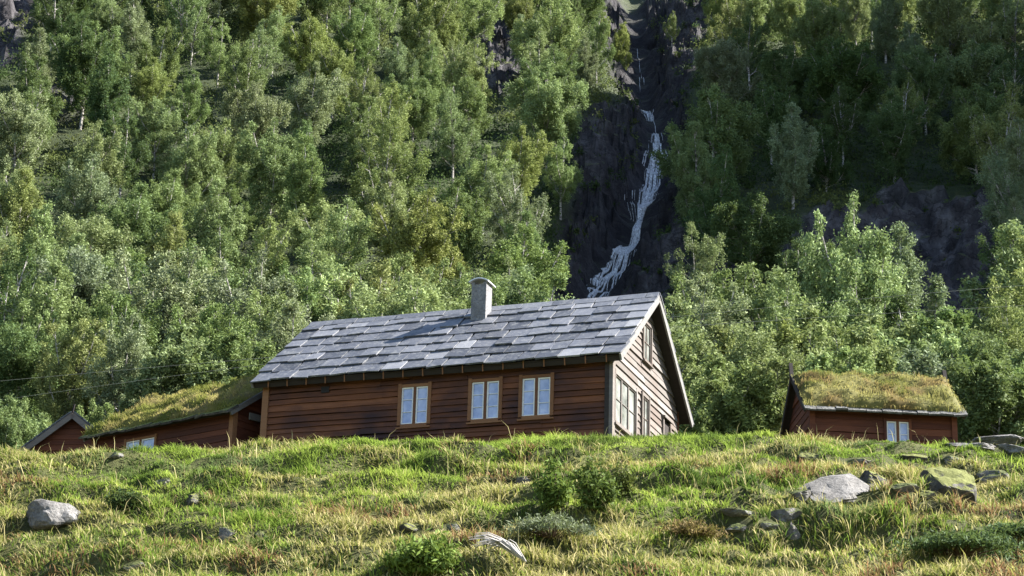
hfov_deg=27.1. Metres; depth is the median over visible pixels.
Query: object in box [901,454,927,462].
boulder
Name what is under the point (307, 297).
birch tree
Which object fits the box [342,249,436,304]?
birch tree
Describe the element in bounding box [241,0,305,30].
birch tree
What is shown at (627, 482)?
leafy shrub
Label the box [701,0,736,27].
birch tree
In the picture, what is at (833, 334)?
birch tree
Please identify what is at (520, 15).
birch tree
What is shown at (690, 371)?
birch tree
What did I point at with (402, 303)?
birch tree
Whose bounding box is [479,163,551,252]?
birch tree
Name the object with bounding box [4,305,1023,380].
power cable
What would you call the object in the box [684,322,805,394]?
birch tree
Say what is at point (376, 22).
birch tree
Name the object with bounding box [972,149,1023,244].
birch tree
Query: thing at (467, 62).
birch tree
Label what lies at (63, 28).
birch tree
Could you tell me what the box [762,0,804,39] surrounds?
birch tree
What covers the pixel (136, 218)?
birch tree
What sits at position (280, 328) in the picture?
birch tree
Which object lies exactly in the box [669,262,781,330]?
birch tree
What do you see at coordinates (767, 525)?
rock slab
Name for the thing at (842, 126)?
birch tree
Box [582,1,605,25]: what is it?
birch tree
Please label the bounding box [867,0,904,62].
birch tree
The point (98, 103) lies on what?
birch tree
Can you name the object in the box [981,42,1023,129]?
birch tree
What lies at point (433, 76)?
birch tree
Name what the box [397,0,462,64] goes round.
birch tree
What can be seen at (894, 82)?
birch tree
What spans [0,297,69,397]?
birch tree
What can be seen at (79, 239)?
birch tree
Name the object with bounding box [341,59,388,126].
birch tree
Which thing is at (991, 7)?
birch tree
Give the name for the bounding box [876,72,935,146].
birch tree
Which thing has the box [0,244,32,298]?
birch tree
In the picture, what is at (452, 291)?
birch tree
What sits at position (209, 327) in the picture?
birch tree
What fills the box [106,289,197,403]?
birch tree
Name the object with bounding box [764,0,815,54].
birch tree
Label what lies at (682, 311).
birch tree
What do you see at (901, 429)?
window
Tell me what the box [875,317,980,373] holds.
birch tree
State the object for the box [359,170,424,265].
birch tree
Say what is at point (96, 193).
birch tree
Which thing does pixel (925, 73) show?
birch tree
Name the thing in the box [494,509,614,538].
heather
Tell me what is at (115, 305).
birch tree
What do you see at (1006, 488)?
boulder
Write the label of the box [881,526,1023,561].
juniper
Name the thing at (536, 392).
window
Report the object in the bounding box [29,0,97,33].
birch tree
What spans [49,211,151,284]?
birch tree
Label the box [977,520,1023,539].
juniper
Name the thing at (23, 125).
birch tree
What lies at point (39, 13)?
birch tree
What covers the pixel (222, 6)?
birch tree
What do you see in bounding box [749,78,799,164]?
birch tree
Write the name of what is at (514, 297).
birch tree
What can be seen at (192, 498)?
boulder
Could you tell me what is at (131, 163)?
birch tree
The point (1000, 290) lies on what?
birch tree
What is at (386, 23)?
birch tree
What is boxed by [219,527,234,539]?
boulder
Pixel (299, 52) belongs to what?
birch tree
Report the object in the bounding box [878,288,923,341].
birch tree
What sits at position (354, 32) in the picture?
birch tree
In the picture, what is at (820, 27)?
birch tree
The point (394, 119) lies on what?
birch tree
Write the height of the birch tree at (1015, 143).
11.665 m
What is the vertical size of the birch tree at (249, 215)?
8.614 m
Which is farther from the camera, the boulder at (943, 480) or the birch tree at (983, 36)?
the birch tree at (983, 36)
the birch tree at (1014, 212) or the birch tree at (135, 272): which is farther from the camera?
the birch tree at (1014, 212)
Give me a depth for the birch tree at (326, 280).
125.52 m
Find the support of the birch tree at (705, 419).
on the mountain
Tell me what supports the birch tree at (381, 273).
on the mountain
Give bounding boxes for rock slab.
[719,508,753,516]
[724,523,746,533]
[758,521,779,528]
[767,507,802,521]
[786,522,800,539]
[942,443,995,450]
[970,434,1023,444]
[996,443,1023,453]
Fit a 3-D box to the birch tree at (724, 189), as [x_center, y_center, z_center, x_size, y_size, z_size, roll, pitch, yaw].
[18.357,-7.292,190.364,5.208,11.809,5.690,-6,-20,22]
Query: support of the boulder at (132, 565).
on the hill
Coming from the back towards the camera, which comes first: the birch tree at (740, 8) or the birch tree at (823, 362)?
the birch tree at (740, 8)
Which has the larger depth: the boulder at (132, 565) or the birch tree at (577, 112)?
the birch tree at (577, 112)
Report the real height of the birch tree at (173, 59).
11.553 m
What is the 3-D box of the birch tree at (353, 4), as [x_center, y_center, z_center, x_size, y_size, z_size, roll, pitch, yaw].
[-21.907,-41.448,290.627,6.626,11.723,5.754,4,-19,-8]
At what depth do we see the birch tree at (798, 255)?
159.32 m
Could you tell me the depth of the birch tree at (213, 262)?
145.98 m
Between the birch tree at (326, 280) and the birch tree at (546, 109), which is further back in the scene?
the birch tree at (546, 109)
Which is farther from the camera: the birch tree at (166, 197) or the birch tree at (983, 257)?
the birch tree at (166, 197)
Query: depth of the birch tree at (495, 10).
278.94 m
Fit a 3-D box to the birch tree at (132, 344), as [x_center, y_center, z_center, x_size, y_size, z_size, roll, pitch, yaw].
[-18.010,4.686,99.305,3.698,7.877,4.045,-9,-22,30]
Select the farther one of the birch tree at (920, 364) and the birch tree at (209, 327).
the birch tree at (209, 327)
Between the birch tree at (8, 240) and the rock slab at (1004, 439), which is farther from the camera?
the birch tree at (8, 240)
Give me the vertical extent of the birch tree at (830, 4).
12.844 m
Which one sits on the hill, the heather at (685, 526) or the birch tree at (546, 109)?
the heather at (685, 526)
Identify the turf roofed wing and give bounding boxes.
[78,374,262,451]
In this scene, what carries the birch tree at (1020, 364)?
on the mountain
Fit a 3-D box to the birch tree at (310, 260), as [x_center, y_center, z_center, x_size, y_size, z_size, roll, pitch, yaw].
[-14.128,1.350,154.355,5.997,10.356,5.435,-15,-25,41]
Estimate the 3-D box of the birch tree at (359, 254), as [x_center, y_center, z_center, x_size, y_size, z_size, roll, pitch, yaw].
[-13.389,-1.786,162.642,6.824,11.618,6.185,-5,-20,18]
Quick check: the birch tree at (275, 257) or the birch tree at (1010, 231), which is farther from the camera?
the birch tree at (275, 257)
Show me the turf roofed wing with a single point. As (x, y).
(209, 416)
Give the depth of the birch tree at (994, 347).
100.51 m
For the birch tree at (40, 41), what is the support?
on the mountain
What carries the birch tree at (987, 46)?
on the mountain
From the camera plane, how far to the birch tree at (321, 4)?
279.47 m
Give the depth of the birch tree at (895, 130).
211.76 m
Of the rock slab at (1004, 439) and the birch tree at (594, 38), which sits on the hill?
the rock slab at (1004, 439)
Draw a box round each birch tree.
[0,88,50,185]
[0,157,38,225]
[0,166,46,259]
[0,198,57,308]
[0,218,17,274]
[0,243,44,325]
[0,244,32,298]
[0,244,130,393]
[0,259,113,423]
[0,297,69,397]
[0,321,60,422]
[0,393,40,448]
[6,51,63,123]
[6,396,51,438]
[9,77,58,152]
[17,27,58,93]
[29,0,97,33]
[30,0,77,53]
[32,316,120,423]
[44,18,122,129]
[48,19,137,86]
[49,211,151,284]
[50,231,115,329]
[52,8,92,45]
[52,152,127,250]
[58,119,126,214]
[69,244,147,331]
[75,397,114,425]
[77,289,165,421]
[79,309,155,420]
[81,257,149,341]
[85,45,130,147]
[87,182,179,270]
[88,0,135,61]
[90,0,129,19]
[100,101,152,199]
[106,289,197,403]
[110,241,220,402]
[117,0,152,81]
[118,318,245,413]
[125,56,177,113]
[126,0,155,30]
[126,96,185,179]
[128,168,202,256]
[129,238,242,343]
[136,18,189,98]
[143,209,195,273]
[151,0,164,9]
[157,121,226,226]
[161,69,211,143]
[163,0,210,31]
[168,299,263,372]
[171,0,218,65]
[171,327,279,389]
[178,256,243,308]
[190,117,261,197]
[190,173,246,267]
[190,218,257,310]
[193,284,305,346]
[195,0,235,20]
[197,17,240,86]
[199,248,311,333]
[204,0,239,26]
[209,182,262,247]
[217,79,292,167]
[219,32,267,104]
[229,214,294,295]
[231,0,298,45]
[233,117,299,235]
[236,298,337,364]
[240,24,281,78]
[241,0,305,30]
[250,3,286,75]
[268,261,349,329]
[277,253,391,324]
[279,10,330,87]
[281,131,330,253]
[283,119,317,175]
[285,60,350,146]
[286,197,365,274]
[292,238,354,301]
[294,195,378,287]
[297,0,350,31]
[309,38,356,117]
[327,4,380,81]
[333,255,429,319]
[337,278,455,318]
[339,0,362,18]
[339,95,399,182]
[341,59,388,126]
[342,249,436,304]
[347,122,432,251]
[347,266,466,317]
[349,0,380,60]
[350,95,414,187]
[353,0,402,49]
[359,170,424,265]
[367,79,417,143]
[368,187,471,300]
[381,67,438,141]
[382,36,420,93]
[394,0,443,37]
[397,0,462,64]
[406,25,449,84]
[411,43,446,121]
[413,257,472,309]
[421,175,488,283]
[428,86,482,182]
[429,0,479,61]
[435,68,491,154]
[436,40,465,87]
[437,37,499,128]
[457,143,521,233]
[459,0,505,47]
[462,263,574,308]
[467,255,542,297]
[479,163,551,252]
[480,266,571,305]
[482,221,570,300]
[490,272,510,303]
[494,123,555,213]
[498,209,556,293]
[501,0,541,32]
[502,61,591,174]
[506,0,588,79]
[511,12,552,72]
[519,26,565,87]
[519,42,589,109]
[521,0,549,18]
[537,131,583,219]
[541,0,605,30]
[549,0,582,52]
[559,96,581,143]
[572,35,600,101]
[578,11,615,83]
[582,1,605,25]
[591,12,610,40]
[610,20,633,70]
[647,84,766,190]
[662,10,679,40]
[663,221,727,306]
[664,292,716,352]
[665,120,720,218]
[666,271,752,344]
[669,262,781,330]
[673,339,734,410]
[676,320,735,383]
[679,352,784,436]
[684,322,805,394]
[685,143,743,254]
[690,36,763,105]
[697,82,721,124]
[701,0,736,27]
[701,355,801,435]
[703,0,736,37]
[703,189,803,295]
[704,0,753,53]
[720,316,848,388]
[724,262,832,342]
[726,9,772,89]
[731,268,848,343]
[738,0,768,41]
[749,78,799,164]
[756,43,810,112]
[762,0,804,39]
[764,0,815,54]
[764,301,902,373]
[767,102,820,209]
[774,236,834,298]
[778,238,861,321]
[782,347,867,390]
[788,0,848,59]
[796,185,909,342]
[798,35,887,129]
[804,118,854,193]
[804,345,875,374]
[806,36,861,98]
[811,320,888,369]
[816,322,849,343]
[820,0,852,28]
[823,80,865,166]
[829,309,945,352]
[837,0,870,43]
[856,0,881,40]
[857,305,975,345]
[861,90,928,184]
[866,221,950,327]
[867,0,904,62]
[871,0,920,32]
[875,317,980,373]
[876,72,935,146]
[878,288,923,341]
[890,44,922,95]
[891,44,952,133]
[892,345,977,401]
[895,21,928,72]
[910,0,940,39]
[917,0,977,55]
[921,330,1023,368]
[935,101,1006,183]
[936,37,1017,119]
[939,347,1023,447]
[947,288,1023,362]
[950,82,1010,147]
[954,0,979,30]
[957,217,1023,336]
[959,40,1018,97]
[960,354,1022,396]
[962,15,1005,61]
[968,81,1023,193]
[972,0,1023,34]
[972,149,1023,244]
[975,217,1022,298]
[976,235,1023,352]
[980,116,1023,202]
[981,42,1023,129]
[986,0,1023,59]
[992,196,1023,257]
[1008,349,1023,402]
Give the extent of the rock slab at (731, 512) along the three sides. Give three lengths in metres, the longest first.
0.816 x 0.472 x 0.201 m
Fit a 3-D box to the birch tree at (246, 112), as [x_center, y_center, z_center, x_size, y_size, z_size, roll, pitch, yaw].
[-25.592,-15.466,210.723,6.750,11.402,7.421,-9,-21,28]
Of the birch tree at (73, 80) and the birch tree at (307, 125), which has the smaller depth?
the birch tree at (307, 125)
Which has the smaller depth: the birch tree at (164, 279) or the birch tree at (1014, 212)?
the birch tree at (164, 279)
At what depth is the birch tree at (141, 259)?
145.85 m
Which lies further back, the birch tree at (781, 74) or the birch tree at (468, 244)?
the birch tree at (781, 74)
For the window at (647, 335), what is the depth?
60.77 m
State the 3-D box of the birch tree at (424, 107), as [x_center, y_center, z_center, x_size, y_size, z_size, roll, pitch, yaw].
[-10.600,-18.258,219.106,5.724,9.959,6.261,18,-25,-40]
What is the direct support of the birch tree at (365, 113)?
on the mountain
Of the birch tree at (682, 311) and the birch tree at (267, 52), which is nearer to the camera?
the birch tree at (682, 311)
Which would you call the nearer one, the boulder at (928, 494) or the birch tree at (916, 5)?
the boulder at (928, 494)
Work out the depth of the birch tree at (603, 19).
283.71 m
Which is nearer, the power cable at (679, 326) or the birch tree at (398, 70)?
the power cable at (679, 326)
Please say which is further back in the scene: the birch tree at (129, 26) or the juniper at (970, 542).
the birch tree at (129, 26)
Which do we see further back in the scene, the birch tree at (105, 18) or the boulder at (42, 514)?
the birch tree at (105, 18)
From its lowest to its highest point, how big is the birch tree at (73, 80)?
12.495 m
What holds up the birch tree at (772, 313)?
on the mountain
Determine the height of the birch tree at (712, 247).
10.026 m
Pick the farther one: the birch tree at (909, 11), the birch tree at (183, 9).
the birch tree at (909, 11)
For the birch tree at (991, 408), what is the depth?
85.52 m
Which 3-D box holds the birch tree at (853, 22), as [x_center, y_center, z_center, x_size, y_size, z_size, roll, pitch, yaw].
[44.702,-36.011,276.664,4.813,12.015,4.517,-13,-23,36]
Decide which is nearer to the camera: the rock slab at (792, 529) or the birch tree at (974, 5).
the rock slab at (792, 529)
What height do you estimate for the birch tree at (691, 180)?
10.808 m
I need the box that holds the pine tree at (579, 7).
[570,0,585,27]
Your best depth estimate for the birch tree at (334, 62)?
236.19 m
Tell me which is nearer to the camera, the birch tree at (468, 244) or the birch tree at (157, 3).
the birch tree at (468, 244)
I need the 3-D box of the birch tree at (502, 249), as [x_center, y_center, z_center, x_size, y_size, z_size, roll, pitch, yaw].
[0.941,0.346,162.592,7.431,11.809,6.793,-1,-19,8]
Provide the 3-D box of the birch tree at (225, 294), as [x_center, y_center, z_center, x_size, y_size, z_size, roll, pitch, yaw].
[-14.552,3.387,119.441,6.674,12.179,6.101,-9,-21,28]
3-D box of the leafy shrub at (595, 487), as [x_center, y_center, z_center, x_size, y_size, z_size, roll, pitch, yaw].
[1.479,3.499,37.946,0.886,0.993,0.942,-16,-26,42]
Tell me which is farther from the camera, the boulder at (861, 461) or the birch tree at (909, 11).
the birch tree at (909, 11)
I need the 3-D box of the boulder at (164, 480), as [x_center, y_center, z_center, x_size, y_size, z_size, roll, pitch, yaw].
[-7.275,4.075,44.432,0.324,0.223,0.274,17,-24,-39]
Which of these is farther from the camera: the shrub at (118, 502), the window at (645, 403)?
the window at (645, 403)
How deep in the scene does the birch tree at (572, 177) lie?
200.49 m
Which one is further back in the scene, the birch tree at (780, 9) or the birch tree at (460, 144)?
the birch tree at (780, 9)
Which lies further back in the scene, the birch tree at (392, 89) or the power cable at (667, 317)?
the birch tree at (392, 89)
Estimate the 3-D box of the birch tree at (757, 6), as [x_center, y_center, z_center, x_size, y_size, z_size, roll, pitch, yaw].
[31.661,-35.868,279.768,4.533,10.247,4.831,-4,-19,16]
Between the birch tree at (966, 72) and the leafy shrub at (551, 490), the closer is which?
the leafy shrub at (551, 490)
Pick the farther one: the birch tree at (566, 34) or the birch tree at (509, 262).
the birch tree at (566, 34)
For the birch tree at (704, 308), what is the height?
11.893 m
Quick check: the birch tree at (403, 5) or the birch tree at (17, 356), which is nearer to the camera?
the birch tree at (17, 356)
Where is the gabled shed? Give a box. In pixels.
[16,404,93,455]
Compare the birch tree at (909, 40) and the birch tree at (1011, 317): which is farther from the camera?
the birch tree at (909, 40)
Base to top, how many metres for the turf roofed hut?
4.174 m
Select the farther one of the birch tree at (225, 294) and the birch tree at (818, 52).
the birch tree at (818, 52)
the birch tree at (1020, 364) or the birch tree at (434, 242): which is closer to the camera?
the birch tree at (1020, 364)
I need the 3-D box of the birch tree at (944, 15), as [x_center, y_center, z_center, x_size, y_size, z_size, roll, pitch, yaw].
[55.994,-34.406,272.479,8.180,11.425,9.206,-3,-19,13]
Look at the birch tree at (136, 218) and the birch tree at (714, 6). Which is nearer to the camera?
the birch tree at (136, 218)
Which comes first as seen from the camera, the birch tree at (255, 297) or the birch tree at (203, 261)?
the birch tree at (255, 297)
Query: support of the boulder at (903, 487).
on the hill
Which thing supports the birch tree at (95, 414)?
on the mountain
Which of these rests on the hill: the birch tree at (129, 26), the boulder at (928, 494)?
the boulder at (928, 494)
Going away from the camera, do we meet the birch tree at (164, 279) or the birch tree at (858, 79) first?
the birch tree at (164, 279)
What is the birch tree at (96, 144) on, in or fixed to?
on the mountain
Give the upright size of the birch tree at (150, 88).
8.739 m
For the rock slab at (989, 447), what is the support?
on the hill
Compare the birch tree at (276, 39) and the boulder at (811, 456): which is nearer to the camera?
the boulder at (811, 456)
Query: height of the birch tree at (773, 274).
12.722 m
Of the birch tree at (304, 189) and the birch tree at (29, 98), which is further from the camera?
the birch tree at (29, 98)
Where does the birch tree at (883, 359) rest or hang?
on the mountain
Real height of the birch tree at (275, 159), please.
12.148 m
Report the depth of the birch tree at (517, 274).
134.90 m
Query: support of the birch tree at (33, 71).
on the mountain
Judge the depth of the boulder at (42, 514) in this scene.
39.27 m
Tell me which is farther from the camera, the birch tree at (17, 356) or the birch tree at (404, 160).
the birch tree at (404, 160)
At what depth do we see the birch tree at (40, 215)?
143.28 m
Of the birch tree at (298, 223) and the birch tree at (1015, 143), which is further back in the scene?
the birch tree at (1015, 143)
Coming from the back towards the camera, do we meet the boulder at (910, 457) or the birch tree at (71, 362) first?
the birch tree at (71, 362)
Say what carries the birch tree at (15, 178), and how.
on the mountain
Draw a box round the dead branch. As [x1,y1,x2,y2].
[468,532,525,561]
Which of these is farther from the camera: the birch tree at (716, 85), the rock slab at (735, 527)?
the birch tree at (716, 85)
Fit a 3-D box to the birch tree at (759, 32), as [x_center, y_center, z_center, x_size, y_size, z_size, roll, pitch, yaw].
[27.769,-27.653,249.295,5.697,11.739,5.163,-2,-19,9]
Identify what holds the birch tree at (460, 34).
on the mountain
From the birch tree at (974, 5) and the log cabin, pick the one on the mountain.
the birch tree at (974, 5)
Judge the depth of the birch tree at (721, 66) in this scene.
240.41 m
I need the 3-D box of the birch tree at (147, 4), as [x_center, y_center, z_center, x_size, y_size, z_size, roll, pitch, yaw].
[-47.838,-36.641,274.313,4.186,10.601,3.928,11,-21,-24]
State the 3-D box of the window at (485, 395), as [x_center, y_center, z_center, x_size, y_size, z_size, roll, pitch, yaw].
[-0.733,3.086,58.242,1.020,1.305,0.170,-5,-20,19]
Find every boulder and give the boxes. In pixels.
[26,499,80,529]
[108,451,123,458]
[123,561,145,571]
[154,478,170,484]
[186,494,198,504]
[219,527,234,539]
[254,531,265,536]
[397,522,419,531]
[446,523,459,531]
[516,476,530,484]
[790,489,810,500]
[796,452,820,460]
[798,473,868,503]
[847,458,870,465]
[860,470,886,490]
[890,483,918,492]
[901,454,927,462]
[917,466,976,505]
[920,490,937,499]
[944,456,963,464]
[973,526,988,533]
[976,470,1009,483]
[1000,487,1011,491]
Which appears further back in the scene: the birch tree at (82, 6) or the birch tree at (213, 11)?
the birch tree at (213, 11)
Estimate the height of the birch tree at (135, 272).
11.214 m
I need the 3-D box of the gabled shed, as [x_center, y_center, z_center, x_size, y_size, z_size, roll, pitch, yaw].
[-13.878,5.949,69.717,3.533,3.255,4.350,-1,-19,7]
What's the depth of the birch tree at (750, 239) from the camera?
175.50 m
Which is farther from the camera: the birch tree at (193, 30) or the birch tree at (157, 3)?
the birch tree at (157, 3)
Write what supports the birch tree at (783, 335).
on the mountain
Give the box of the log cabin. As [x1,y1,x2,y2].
[250,277,693,443]
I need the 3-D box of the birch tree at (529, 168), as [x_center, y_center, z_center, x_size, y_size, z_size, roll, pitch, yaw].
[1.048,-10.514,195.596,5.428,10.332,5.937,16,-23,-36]
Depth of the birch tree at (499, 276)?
141.96 m
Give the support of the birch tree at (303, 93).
on the mountain
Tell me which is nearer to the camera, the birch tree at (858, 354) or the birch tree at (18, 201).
the birch tree at (858, 354)
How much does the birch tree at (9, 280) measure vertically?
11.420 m
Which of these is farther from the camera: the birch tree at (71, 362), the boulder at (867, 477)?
the birch tree at (71, 362)
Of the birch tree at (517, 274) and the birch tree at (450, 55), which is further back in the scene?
the birch tree at (450, 55)
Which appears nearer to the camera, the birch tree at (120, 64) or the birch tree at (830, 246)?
the birch tree at (830, 246)
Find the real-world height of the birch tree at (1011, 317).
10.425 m
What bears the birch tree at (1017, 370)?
on the mountain
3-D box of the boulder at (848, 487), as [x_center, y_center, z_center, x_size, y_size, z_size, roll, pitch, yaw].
[6.008,3.845,39.848,1.346,0.642,1.543,7,7,4]
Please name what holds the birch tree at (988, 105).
on the mountain
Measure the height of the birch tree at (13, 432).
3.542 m
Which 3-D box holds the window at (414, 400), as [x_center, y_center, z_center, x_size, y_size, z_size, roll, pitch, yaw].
[-2.703,3.262,58.933,1.010,1.305,0.170,-5,-20,19]
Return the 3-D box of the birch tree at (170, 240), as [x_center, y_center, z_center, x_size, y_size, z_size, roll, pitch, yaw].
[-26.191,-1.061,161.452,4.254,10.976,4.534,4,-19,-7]
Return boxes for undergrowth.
[0,0,1023,440]
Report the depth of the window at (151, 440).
63.12 m
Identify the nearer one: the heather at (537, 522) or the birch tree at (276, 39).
the heather at (537, 522)
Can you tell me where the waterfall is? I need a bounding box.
[587,51,667,297]
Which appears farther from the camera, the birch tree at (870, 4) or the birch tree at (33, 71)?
the birch tree at (870, 4)
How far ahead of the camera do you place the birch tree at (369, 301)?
121.93 m
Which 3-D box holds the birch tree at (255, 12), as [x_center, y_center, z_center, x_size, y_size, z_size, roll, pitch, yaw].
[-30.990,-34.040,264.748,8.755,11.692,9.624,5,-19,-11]
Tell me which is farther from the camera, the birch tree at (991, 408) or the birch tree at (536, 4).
the birch tree at (536, 4)
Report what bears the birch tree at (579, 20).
on the mountain
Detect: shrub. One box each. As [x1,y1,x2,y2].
[101,486,150,511]
[377,528,464,574]
[529,449,574,508]
[568,455,625,510]
[608,454,642,494]
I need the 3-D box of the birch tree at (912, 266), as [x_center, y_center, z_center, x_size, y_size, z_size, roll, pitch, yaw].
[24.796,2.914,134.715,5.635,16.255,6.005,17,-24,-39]
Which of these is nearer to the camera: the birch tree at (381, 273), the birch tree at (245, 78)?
the birch tree at (381, 273)
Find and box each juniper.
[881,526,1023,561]
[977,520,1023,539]
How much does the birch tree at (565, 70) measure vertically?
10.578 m
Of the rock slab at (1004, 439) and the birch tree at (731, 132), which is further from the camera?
the birch tree at (731, 132)
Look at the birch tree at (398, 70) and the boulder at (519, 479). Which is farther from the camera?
the birch tree at (398, 70)
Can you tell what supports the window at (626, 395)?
in the log cabin
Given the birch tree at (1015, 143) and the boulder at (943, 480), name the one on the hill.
the boulder at (943, 480)
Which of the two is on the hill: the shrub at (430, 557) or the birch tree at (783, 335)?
the shrub at (430, 557)
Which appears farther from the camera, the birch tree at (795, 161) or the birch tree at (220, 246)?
the birch tree at (795, 161)
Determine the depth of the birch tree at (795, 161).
201.24 m
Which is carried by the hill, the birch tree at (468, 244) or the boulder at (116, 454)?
the boulder at (116, 454)
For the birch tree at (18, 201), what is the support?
on the mountain
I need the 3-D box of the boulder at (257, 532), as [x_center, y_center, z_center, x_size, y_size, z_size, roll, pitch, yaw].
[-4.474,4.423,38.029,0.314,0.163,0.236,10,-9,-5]
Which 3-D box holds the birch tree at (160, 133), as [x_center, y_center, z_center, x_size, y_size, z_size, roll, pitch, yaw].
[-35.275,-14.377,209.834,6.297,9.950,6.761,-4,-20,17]
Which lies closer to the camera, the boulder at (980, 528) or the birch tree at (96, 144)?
the boulder at (980, 528)
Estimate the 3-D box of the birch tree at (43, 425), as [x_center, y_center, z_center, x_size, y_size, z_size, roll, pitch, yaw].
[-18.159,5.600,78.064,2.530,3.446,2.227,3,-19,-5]
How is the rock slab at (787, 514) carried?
on the hill
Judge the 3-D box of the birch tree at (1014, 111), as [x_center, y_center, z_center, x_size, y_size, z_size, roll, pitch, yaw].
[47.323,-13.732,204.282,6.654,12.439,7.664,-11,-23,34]
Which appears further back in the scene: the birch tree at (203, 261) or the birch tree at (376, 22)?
the birch tree at (376, 22)
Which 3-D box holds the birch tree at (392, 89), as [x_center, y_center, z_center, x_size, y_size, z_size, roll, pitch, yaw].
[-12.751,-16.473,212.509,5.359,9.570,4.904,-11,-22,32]
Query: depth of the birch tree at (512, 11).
283.96 m
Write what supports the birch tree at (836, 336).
on the mountain
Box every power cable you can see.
[3,285,1023,399]
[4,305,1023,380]
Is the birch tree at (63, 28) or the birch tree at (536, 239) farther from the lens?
the birch tree at (63, 28)
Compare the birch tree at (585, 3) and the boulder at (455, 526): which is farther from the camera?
the birch tree at (585, 3)
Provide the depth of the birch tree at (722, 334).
95.92 m
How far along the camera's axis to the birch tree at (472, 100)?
215.28 m
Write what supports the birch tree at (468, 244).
on the mountain
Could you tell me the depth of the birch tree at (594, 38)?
262.65 m
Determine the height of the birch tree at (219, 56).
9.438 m
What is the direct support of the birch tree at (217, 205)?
on the mountain
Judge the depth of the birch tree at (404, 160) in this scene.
183.42 m
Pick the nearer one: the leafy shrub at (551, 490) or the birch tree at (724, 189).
the leafy shrub at (551, 490)
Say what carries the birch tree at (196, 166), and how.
on the mountain
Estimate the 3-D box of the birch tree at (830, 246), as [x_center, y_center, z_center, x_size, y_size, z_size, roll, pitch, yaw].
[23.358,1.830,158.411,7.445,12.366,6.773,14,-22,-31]
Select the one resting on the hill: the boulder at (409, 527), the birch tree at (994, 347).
the boulder at (409, 527)
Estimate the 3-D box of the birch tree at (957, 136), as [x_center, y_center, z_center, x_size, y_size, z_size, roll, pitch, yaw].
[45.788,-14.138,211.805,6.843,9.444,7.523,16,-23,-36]
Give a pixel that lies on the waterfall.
(622, 251)
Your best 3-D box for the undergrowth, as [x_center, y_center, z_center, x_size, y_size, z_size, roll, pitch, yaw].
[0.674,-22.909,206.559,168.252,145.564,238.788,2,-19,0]
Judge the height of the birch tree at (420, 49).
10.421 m
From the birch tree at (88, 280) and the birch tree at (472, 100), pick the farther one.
the birch tree at (472, 100)
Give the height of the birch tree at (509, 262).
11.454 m
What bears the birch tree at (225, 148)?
on the mountain
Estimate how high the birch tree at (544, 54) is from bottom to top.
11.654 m
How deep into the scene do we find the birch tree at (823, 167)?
208.01 m
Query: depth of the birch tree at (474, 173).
187.74 m
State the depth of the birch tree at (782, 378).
79.72 m
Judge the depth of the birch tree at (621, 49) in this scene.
287.14 m
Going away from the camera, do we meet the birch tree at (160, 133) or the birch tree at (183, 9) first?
the birch tree at (160, 133)
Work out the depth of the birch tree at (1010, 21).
271.78 m
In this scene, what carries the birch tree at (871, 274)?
on the mountain
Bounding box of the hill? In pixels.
[0,435,1023,575]
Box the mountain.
[0,0,1023,422]
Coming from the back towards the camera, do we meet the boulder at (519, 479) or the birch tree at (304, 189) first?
the birch tree at (304, 189)
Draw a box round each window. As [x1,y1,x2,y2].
[123,433,157,450]
[395,381,431,428]
[466,376,502,424]
[517,372,554,420]
[614,368,637,435]
[640,391,650,436]
[641,322,653,368]
[884,418,911,442]
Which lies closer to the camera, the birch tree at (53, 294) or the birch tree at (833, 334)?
the birch tree at (833, 334)
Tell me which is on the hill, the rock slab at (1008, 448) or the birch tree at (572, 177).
the rock slab at (1008, 448)
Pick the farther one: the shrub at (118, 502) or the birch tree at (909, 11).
the birch tree at (909, 11)
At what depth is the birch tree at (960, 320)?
106.55 m
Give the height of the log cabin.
6.332 m
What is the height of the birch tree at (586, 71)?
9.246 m
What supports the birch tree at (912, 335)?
on the mountain
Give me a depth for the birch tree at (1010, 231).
125.31 m
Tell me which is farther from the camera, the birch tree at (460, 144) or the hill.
the birch tree at (460, 144)
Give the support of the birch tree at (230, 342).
on the mountain
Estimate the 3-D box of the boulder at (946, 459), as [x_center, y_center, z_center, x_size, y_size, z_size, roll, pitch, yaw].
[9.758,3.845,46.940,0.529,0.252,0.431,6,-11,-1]
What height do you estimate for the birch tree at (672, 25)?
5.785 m
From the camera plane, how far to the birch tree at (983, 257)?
169.27 m
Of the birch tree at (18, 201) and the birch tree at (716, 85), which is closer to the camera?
the birch tree at (18, 201)
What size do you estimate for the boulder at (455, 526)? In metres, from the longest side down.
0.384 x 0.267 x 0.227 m
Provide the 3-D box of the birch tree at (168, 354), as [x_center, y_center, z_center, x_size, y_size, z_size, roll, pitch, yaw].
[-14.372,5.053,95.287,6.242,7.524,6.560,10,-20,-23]
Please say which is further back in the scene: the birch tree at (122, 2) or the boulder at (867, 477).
the birch tree at (122, 2)
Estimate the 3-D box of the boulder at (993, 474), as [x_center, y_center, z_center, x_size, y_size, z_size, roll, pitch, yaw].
[10.268,4.085,45.400,0.720,0.416,0.528,-4,-19,15]
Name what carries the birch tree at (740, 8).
on the mountain
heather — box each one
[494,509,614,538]
[640,515,733,540]
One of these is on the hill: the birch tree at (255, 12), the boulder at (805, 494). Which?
the boulder at (805, 494)
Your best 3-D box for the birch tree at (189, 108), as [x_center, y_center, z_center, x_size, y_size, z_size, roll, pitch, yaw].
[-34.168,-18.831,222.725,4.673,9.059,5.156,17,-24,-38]

